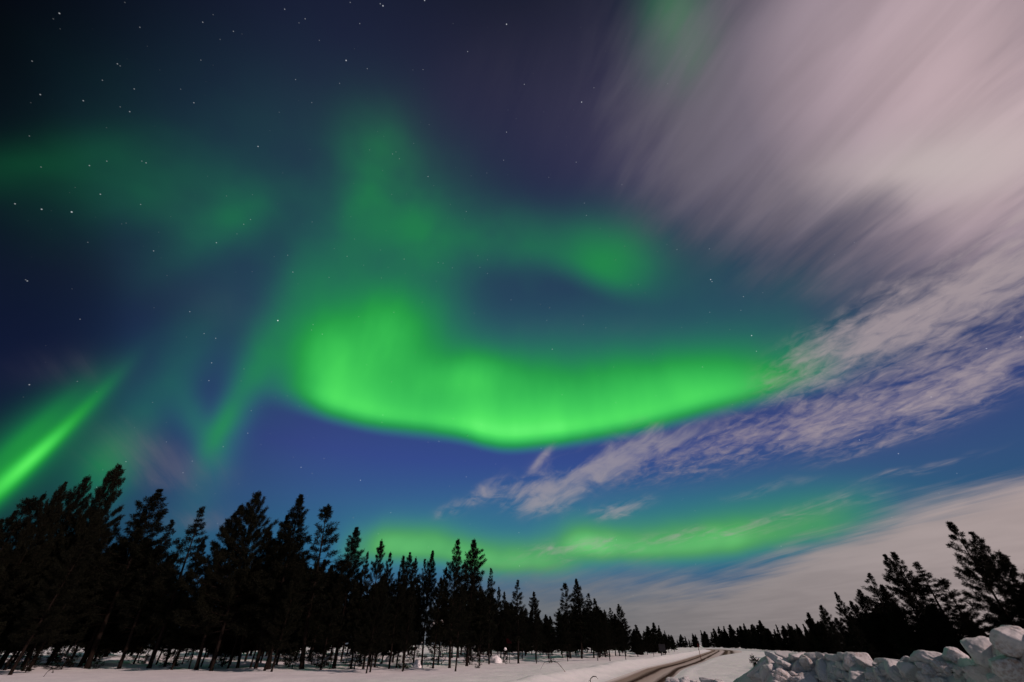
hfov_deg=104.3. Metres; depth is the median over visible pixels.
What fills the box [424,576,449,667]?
pine tree
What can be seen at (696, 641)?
conifer
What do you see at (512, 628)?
pine tree
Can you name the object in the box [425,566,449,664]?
pine tree
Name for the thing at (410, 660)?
pine sapling
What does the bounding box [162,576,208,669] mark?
pine tree
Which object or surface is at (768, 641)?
conifer
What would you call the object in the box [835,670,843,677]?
snow chunk
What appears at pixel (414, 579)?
pine tree
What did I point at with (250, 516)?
pine tree
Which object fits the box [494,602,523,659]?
pine tree
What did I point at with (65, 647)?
pine sapling
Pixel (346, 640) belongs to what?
pine tree
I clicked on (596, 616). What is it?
pine tree
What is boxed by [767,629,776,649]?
conifer
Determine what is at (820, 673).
snow chunk
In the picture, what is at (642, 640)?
pine tree
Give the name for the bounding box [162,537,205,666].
pine tree
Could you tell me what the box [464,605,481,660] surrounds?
pine tree
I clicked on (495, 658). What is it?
snow mound
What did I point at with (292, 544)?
pine tree
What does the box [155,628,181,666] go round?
pine sapling
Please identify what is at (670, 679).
snow chunk
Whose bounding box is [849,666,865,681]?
snow chunk
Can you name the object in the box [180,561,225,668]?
pine tree
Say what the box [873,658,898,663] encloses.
snow chunk
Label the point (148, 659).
snow mound
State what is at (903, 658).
snow chunk
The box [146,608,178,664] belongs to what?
pine tree
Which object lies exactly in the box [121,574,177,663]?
pine tree
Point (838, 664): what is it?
snow chunk
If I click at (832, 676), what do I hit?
snow chunk
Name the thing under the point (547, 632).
pine tree
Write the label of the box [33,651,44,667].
pine sapling
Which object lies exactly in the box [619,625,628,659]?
pine tree
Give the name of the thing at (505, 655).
pine sapling
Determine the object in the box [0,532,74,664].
pine tree
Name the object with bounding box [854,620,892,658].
pine tree
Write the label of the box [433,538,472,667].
pine tree
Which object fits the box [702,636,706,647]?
conifer
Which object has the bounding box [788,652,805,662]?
snow chunk
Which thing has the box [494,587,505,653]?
pine tree
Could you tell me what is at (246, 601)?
pine tree
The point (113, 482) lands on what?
pine tree
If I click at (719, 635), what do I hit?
conifer
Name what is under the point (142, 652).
pine sapling
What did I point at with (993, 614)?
pine tree
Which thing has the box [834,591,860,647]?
pine tree
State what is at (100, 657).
pine sapling
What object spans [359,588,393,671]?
pine tree
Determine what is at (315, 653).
pine sapling
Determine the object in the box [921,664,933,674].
snow chunk
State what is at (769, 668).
snow chunk
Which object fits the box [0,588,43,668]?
pine tree
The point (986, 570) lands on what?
pine tree
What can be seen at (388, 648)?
pine tree
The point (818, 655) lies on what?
snow chunk
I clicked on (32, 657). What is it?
pine sapling
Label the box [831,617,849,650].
pine tree
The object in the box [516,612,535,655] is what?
pine tree
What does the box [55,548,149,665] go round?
pine tree
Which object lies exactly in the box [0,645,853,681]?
snow ground
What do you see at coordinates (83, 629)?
pine sapling
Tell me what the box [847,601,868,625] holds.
pine tree
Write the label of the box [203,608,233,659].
pine tree
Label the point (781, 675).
snow chunk
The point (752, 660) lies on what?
pine twig
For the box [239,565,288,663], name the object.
pine tree
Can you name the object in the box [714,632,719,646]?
conifer
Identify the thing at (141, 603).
pine tree
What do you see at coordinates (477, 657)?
pine sapling
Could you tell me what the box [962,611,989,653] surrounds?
pine tree
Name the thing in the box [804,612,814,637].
pine tree
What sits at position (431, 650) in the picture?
pine sapling
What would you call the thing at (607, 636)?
pine tree
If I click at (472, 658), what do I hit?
pine sapling
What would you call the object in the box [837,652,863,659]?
snow chunk
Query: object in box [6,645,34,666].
pine sapling
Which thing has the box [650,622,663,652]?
pine tree
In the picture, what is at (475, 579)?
pine tree
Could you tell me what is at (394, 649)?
pine tree
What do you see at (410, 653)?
pine sapling
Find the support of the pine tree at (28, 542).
on the snow ground
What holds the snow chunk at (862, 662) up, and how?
on the snow bank
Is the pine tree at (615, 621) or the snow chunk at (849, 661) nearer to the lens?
the snow chunk at (849, 661)
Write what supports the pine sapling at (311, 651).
on the snow ground
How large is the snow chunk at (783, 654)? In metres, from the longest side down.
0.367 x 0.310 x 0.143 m
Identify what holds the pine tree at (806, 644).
on the snow ground
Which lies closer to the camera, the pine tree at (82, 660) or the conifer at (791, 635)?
the pine tree at (82, 660)
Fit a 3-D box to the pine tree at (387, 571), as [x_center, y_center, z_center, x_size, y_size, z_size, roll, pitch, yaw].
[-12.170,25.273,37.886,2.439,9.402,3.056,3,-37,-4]
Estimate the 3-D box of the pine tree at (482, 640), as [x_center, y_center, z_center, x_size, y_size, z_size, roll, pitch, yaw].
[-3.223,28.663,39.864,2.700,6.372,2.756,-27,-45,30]
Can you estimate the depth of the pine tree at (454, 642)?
57.51 m
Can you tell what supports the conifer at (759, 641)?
on the snow ground
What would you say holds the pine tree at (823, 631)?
on the snow ground
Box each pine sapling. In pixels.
[4,648,27,668]
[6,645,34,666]
[20,646,41,672]
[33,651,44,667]
[42,641,64,666]
[44,631,70,663]
[53,625,87,669]
[53,646,69,662]
[61,643,82,663]
[91,649,105,668]
[125,637,152,663]
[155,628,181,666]
[162,632,186,667]
[181,644,198,661]
[218,639,235,665]
[283,628,299,666]
[286,643,304,668]
[305,629,325,664]
[312,642,326,667]
[314,643,328,667]
[316,641,330,668]
[324,626,340,668]
[341,641,354,664]
[346,631,364,668]
[369,652,381,667]
[394,637,412,668]
[407,649,414,663]
[412,641,421,657]
[422,616,445,667]
[462,636,475,664]
[475,652,483,667]
[503,647,507,663]
[548,648,554,662]
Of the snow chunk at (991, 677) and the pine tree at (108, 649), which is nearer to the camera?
the snow chunk at (991, 677)
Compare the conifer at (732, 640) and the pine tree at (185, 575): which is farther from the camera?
the conifer at (732, 640)
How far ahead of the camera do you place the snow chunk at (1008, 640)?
2.58 m
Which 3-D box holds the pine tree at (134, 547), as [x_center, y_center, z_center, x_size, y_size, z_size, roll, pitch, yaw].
[-37.133,22.364,38.803,7.958,15.506,7.798,25,-44,-37]
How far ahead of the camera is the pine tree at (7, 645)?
32.29 m
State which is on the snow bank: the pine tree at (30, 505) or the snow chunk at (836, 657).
the snow chunk at (836, 657)
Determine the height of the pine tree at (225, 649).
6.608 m
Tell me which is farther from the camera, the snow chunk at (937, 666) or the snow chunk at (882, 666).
the snow chunk at (882, 666)
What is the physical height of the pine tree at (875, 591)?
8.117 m
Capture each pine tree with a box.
[0,481,67,626]
[0,493,46,552]
[0,495,44,582]
[0,509,18,552]
[0,517,6,567]
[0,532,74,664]
[0,551,74,669]
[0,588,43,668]
[4,474,93,595]
[8,529,96,674]
[13,508,104,669]
[15,462,125,666]
[18,528,110,669]
[39,557,108,663]
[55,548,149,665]
[64,488,174,668]
[67,551,119,651]
[77,512,149,666]
[83,646,119,654]
[84,557,128,662]
[88,547,154,661]
[101,555,177,662]
[103,547,160,656]
[116,519,179,668]
[119,552,178,654]
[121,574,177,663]
[136,571,195,654]
[144,506,209,667]
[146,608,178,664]
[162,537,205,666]
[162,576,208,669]
[170,491,280,670]
[174,503,249,669]
[176,632,209,663]
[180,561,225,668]
[200,617,219,666]
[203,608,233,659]
[207,631,247,666]
[208,595,238,667]
[220,596,254,664]
[224,529,276,667]
[225,494,316,669]
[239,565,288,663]
[239,619,277,667]
[242,513,303,668]
[248,643,274,662]
[254,577,307,666]
[268,504,353,668]
[275,576,306,664]
[297,559,327,661]
[306,566,334,648]
[315,526,372,668]
[315,576,352,657]
[335,580,359,661]
[340,584,373,662]
[343,551,371,668]
[348,573,397,665]
[348,580,394,672]
[355,539,389,668]
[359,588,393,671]
[375,551,395,667]
[381,611,404,665]
[382,556,409,668]
[387,552,418,667]
[395,583,418,671]
[397,582,416,662]
[404,557,419,664]
[407,574,425,653]
[410,550,439,667]
[410,559,429,665]
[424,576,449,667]
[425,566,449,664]
[426,617,453,656]
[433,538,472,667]
[442,598,467,657]
[444,590,471,670]
[445,595,469,657]
[448,539,497,665]
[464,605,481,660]
[466,591,493,665]
[471,585,485,655]
[474,596,496,654]
[484,568,498,663]
[484,599,500,655]
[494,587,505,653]
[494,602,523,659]
[495,592,511,659]
[503,580,532,663]
[515,611,528,658]
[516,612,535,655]
[523,591,546,659]
[528,612,542,663]
[528,616,552,655]
[534,616,560,658]
[549,616,557,653]
[552,583,582,657]
[555,613,576,654]
[556,613,579,656]
[556,614,576,660]
[569,578,595,658]
[570,610,585,655]
[582,594,601,657]
[582,608,612,657]
[586,598,600,656]
[589,614,603,659]
[595,609,621,656]
[602,616,614,659]
[607,614,630,655]
[608,608,619,655]
[615,604,632,654]
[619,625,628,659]
[629,629,645,655]
[634,625,645,654]
[638,631,648,654]
[642,631,649,654]
[645,626,658,652]
[648,632,661,652]
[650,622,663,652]
[658,625,666,652]
[664,634,673,651]
[670,635,677,650]
[792,628,809,651]
[800,636,814,651]
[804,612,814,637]
[804,628,821,652]
[815,620,844,653]
[818,605,835,636]
[828,622,852,653]
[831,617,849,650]
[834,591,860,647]
[845,616,881,659]
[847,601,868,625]
[854,589,878,637]
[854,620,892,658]
[858,612,894,653]
[861,572,902,646]
[879,584,915,658]
[881,603,943,659]
[882,554,959,651]
[889,552,970,658]
[911,561,969,637]
[921,605,970,657]
[931,577,1003,645]
[945,521,1023,636]
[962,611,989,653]
[968,531,1023,629]
[983,602,1007,627]
[994,552,1023,626]
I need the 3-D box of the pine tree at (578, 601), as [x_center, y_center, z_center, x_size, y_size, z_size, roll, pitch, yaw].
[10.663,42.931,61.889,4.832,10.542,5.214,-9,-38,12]
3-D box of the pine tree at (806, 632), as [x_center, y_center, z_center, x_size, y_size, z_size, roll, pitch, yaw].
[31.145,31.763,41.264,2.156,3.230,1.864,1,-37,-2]
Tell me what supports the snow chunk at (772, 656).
on the snow bank
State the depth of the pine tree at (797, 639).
33.50 m
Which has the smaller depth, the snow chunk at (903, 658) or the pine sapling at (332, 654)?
the snow chunk at (903, 658)
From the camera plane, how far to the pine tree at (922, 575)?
35.34 m
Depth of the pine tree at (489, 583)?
45.85 m
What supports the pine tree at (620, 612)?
on the snow ground
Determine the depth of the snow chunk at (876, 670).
4.77 m
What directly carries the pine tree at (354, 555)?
on the snow ground
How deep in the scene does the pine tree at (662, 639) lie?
93.10 m
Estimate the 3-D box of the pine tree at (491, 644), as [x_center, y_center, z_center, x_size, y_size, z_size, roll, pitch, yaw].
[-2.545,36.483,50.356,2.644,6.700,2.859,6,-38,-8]
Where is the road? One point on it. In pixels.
(659, 673)
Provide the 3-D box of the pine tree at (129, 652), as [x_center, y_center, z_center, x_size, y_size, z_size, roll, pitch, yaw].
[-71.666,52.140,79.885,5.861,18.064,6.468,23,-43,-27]
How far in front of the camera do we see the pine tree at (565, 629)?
49.61 m
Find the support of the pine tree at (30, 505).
on the snow ground
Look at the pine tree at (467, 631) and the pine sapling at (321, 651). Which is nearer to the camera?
the pine sapling at (321, 651)
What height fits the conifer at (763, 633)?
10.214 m
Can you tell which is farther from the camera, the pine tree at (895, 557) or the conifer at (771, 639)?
the conifer at (771, 639)
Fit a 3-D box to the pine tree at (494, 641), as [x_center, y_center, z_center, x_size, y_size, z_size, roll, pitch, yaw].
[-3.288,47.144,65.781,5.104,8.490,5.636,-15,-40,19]
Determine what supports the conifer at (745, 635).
on the snow ground
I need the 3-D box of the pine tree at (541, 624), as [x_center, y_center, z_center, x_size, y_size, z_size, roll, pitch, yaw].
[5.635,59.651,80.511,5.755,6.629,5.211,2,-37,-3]
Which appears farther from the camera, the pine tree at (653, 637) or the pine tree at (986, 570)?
the pine tree at (653, 637)
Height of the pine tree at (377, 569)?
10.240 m
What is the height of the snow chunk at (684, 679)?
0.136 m
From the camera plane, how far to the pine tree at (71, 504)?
39.29 m
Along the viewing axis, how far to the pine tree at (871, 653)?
29.85 m
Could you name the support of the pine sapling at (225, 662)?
on the snow ground
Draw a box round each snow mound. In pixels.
[145,655,155,663]
[413,660,421,667]
[490,654,501,662]
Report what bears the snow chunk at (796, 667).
on the snow bank
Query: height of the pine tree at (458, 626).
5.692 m
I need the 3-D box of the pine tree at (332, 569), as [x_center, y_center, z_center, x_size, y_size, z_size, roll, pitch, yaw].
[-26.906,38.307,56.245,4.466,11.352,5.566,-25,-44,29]
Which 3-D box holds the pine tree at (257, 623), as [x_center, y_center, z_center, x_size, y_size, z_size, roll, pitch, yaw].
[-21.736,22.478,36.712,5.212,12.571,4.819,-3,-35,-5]
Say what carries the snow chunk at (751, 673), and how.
on the snow bank
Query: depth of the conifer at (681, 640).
328.46 m
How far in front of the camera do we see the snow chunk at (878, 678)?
4.72 m
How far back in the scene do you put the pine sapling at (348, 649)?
42.92 m
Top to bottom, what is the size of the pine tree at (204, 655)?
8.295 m
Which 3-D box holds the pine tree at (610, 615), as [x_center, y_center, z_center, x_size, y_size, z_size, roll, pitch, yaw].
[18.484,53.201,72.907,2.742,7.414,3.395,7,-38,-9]
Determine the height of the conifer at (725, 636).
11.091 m
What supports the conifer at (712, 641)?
on the snow ground
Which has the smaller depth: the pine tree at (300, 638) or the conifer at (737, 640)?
the pine tree at (300, 638)
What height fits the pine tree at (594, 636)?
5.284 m
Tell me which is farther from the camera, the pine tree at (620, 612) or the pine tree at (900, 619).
the pine tree at (620, 612)
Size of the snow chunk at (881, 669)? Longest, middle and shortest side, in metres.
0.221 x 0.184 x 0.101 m
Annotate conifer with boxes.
[678,634,684,646]
[694,634,699,646]
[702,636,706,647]
[710,632,715,647]
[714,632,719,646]
[717,626,722,647]
[720,630,724,647]
[722,629,732,647]
[726,624,738,647]
[735,628,740,646]
[737,626,746,648]
[743,627,751,648]
[745,629,754,648]
[751,624,760,649]
[755,624,766,649]
[759,622,767,649]
[764,628,777,649]
[766,632,773,649]
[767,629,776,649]
[773,629,779,649]
[776,633,784,650]
[779,625,792,650]
[787,624,799,651]
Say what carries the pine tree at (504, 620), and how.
on the snow ground
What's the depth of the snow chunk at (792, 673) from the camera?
5.79 m
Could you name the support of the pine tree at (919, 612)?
on the snow ground
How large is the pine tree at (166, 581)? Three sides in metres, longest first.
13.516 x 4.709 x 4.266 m
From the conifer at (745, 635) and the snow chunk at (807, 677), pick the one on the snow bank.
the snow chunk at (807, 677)
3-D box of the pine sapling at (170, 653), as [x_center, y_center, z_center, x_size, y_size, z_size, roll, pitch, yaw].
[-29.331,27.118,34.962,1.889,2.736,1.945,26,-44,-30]
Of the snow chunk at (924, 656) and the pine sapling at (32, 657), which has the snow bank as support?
the snow chunk at (924, 656)
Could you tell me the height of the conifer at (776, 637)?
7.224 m
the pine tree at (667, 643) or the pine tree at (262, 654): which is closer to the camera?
the pine tree at (262, 654)
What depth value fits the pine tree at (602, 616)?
65.18 m
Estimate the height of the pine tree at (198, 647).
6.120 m
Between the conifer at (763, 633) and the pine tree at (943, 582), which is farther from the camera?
the conifer at (763, 633)
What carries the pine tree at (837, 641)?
on the snow ground
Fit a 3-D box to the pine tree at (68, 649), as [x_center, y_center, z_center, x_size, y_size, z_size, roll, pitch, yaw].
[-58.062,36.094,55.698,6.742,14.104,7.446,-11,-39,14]
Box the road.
[605,649,741,681]
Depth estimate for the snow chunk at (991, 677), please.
2.83 m
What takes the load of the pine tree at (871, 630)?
on the snow ground
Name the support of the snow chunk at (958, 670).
on the snow bank
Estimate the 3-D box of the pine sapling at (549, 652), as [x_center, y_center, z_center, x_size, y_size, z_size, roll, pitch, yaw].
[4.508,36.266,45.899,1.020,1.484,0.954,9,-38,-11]
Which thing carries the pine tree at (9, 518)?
on the snow ground
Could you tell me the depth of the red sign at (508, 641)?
47.47 m
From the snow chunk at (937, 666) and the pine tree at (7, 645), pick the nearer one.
the snow chunk at (937, 666)
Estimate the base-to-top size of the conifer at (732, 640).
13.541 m
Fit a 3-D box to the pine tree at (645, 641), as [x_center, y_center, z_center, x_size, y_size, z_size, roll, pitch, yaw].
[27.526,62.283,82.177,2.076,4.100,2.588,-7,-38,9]
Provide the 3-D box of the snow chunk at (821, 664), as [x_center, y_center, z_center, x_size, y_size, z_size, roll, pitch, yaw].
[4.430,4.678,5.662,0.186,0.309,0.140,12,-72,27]
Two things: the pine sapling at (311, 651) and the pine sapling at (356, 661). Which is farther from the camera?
the pine sapling at (311, 651)
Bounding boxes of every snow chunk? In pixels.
[665,677,679,681]
[678,676,689,681]
[699,677,713,681]
[746,659,765,677]
[762,663,774,673]
[764,651,779,662]
[774,651,791,659]
[774,664,785,669]
[774,668,790,681]
[775,658,791,670]
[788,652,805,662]
[788,671,797,676]
[789,676,800,681]
[790,659,803,672]
[797,672,818,681]
[799,654,814,671]
[803,652,817,660]
[815,652,824,658]
[815,658,826,676]
[815,667,824,681]
[825,654,834,660]
[827,672,839,681]
[832,654,842,662]
[835,662,848,671]
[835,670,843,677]
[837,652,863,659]
[842,671,848,681]
[843,652,872,670]
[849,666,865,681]
[853,656,874,667]
[872,667,881,675]
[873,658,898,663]
[875,665,885,672]
[875,675,886,681]
[878,662,886,675]
[884,659,901,681]
[896,661,920,681]
[900,656,907,661]
[908,650,944,663]
[914,662,929,668]
[915,671,931,681]
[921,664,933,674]
[929,659,955,675]
[931,677,948,681]
[942,646,969,663]
[953,666,964,675]
[960,637,991,667]
[961,664,989,681]
[986,673,1001,681]
[988,655,1022,681]
[989,625,1023,657]
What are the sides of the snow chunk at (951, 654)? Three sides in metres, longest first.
0.290 x 0.206 x 0.158 m
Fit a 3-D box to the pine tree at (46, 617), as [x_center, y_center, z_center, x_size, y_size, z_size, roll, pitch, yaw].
[-35.258,19.690,30.623,3.905,9.659,3.610,-10,-38,13]
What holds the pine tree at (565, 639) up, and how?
on the snow ground
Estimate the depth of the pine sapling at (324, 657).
34.69 m
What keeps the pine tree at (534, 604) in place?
on the snow ground
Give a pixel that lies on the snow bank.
(961, 661)
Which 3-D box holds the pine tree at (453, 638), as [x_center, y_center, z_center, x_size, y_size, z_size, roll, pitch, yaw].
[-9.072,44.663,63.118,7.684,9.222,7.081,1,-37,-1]
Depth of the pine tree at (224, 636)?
36.00 m
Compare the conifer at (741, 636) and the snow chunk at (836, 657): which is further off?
the conifer at (741, 636)
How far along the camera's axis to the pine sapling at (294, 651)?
33.14 m
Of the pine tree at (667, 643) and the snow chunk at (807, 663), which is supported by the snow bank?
the snow chunk at (807, 663)
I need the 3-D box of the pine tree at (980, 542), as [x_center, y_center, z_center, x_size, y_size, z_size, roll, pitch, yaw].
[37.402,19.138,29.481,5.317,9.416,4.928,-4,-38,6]
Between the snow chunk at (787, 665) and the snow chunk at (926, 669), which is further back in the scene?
the snow chunk at (787, 665)
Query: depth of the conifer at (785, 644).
142.21 m
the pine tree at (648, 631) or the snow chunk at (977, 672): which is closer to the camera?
the snow chunk at (977, 672)
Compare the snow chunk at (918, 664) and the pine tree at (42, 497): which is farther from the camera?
the pine tree at (42, 497)
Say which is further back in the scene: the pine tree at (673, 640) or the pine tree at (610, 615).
the pine tree at (673, 640)
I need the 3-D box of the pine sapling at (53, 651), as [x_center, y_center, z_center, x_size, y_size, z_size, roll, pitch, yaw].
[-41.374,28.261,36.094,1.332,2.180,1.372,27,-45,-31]
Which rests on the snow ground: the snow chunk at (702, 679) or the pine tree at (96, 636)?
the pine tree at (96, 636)
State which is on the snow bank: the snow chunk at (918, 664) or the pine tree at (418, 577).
the snow chunk at (918, 664)
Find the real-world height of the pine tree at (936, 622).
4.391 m
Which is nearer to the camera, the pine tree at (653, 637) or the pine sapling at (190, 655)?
the pine sapling at (190, 655)
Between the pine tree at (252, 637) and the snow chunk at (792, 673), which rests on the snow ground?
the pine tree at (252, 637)
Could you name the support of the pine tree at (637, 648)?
on the snow ground
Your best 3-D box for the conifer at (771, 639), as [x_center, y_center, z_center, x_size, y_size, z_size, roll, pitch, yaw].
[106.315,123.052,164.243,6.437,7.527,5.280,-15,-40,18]
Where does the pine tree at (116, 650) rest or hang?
on the snow ground
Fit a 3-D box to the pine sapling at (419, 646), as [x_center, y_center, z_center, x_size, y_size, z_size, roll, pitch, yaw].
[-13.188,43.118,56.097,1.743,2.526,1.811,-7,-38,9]
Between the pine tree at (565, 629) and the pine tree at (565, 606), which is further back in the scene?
the pine tree at (565, 606)
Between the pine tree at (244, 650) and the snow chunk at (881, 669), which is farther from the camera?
the pine tree at (244, 650)
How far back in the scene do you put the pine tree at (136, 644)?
44.07 m
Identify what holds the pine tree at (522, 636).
on the snow ground
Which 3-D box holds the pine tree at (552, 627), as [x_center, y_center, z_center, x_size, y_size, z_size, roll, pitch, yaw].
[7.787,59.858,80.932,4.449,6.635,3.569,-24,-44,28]
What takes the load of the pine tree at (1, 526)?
on the snow ground
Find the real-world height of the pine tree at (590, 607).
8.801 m
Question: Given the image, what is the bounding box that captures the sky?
[0,0,1023,644]
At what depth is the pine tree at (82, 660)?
39.41 m
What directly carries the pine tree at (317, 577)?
on the snow ground
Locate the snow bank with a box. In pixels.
[696,644,1023,681]
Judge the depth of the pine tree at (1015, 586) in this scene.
27.96 m
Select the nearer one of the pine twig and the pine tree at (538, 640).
the pine twig
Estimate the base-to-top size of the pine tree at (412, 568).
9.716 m
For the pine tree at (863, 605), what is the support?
on the snow ground
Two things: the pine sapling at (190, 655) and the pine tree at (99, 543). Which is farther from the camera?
the pine sapling at (190, 655)
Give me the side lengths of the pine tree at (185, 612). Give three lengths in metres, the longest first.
13.434 x 6.410 x 5.528 m
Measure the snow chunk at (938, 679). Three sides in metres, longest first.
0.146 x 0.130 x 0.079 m
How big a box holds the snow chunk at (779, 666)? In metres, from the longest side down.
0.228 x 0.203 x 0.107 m
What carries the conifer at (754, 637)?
on the snow ground
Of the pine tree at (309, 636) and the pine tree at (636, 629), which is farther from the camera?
the pine tree at (636, 629)
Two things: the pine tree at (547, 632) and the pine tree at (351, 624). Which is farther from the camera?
the pine tree at (547, 632)
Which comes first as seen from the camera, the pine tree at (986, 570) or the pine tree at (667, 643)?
the pine tree at (986, 570)
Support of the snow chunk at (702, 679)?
on the snow bank
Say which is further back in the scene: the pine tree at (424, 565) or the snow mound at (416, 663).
the pine tree at (424, 565)
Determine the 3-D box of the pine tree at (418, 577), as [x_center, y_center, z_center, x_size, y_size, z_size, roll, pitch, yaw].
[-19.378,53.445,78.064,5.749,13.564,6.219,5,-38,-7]
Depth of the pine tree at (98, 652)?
47.82 m
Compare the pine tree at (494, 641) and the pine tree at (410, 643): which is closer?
the pine tree at (410, 643)
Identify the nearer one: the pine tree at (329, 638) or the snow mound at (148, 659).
the snow mound at (148, 659)
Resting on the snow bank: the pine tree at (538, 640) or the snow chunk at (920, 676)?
the snow chunk at (920, 676)
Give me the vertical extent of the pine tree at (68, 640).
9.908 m
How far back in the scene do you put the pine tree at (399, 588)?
37.29 m
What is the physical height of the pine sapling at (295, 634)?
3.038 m
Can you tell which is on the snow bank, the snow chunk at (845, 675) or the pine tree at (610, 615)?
the snow chunk at (845, 675)
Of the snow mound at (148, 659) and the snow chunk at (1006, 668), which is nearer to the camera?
the snow chunk at (1006, 668)
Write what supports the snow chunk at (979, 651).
on the snow bank
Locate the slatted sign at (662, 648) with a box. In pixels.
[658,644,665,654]
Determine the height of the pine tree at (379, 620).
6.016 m
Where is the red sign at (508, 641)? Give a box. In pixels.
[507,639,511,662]
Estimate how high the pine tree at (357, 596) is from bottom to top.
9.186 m
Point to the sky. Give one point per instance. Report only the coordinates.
(703, 315)
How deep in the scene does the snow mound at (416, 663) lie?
35.67 m
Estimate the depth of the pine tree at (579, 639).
67.87 m
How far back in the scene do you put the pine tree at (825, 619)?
59.25 m
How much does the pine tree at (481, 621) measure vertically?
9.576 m
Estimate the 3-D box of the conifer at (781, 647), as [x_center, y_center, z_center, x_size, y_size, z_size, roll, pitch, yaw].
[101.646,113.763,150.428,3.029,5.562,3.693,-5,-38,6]
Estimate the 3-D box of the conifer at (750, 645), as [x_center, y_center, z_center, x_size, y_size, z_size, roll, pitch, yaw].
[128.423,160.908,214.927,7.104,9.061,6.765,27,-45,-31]
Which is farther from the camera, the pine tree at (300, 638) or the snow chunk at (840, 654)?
the pine tree at (300, 638)
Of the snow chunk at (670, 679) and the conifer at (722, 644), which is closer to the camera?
the snow chunk at (670, 679)
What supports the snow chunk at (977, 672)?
on the snow bank
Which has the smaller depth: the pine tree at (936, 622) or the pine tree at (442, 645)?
the pine tree at (936, 622)
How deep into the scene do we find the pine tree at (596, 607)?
69.56 m
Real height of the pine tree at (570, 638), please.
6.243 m
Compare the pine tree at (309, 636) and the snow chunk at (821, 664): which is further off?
the pine tree at (309, 636)
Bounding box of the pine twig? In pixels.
[749,655,758,665]
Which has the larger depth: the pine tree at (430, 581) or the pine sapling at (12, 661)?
the pine tree at (430, 581)
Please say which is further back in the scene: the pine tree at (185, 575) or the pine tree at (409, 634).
the pine tree at (185, 575)
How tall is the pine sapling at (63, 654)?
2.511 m
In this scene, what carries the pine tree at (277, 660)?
on the snow ground
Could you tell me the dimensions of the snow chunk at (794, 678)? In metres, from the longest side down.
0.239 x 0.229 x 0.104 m
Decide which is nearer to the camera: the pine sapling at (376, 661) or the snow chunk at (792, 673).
the snow chunk at (792, 673)
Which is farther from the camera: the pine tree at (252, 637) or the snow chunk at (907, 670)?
the pine tree at (252, 637)
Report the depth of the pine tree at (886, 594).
38.96 m
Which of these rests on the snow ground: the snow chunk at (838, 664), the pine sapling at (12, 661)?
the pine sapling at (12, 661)
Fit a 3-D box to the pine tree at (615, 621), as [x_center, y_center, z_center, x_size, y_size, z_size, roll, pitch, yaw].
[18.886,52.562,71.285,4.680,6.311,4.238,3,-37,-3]
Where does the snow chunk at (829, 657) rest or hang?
on the snow bank
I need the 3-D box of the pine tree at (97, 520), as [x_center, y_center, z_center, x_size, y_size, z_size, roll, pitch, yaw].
[-39.118,21.057,34.617,4.367,12.440,4.390,16,-39,-27]
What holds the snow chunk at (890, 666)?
on the snow bank
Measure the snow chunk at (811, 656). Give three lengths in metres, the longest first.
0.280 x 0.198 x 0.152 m

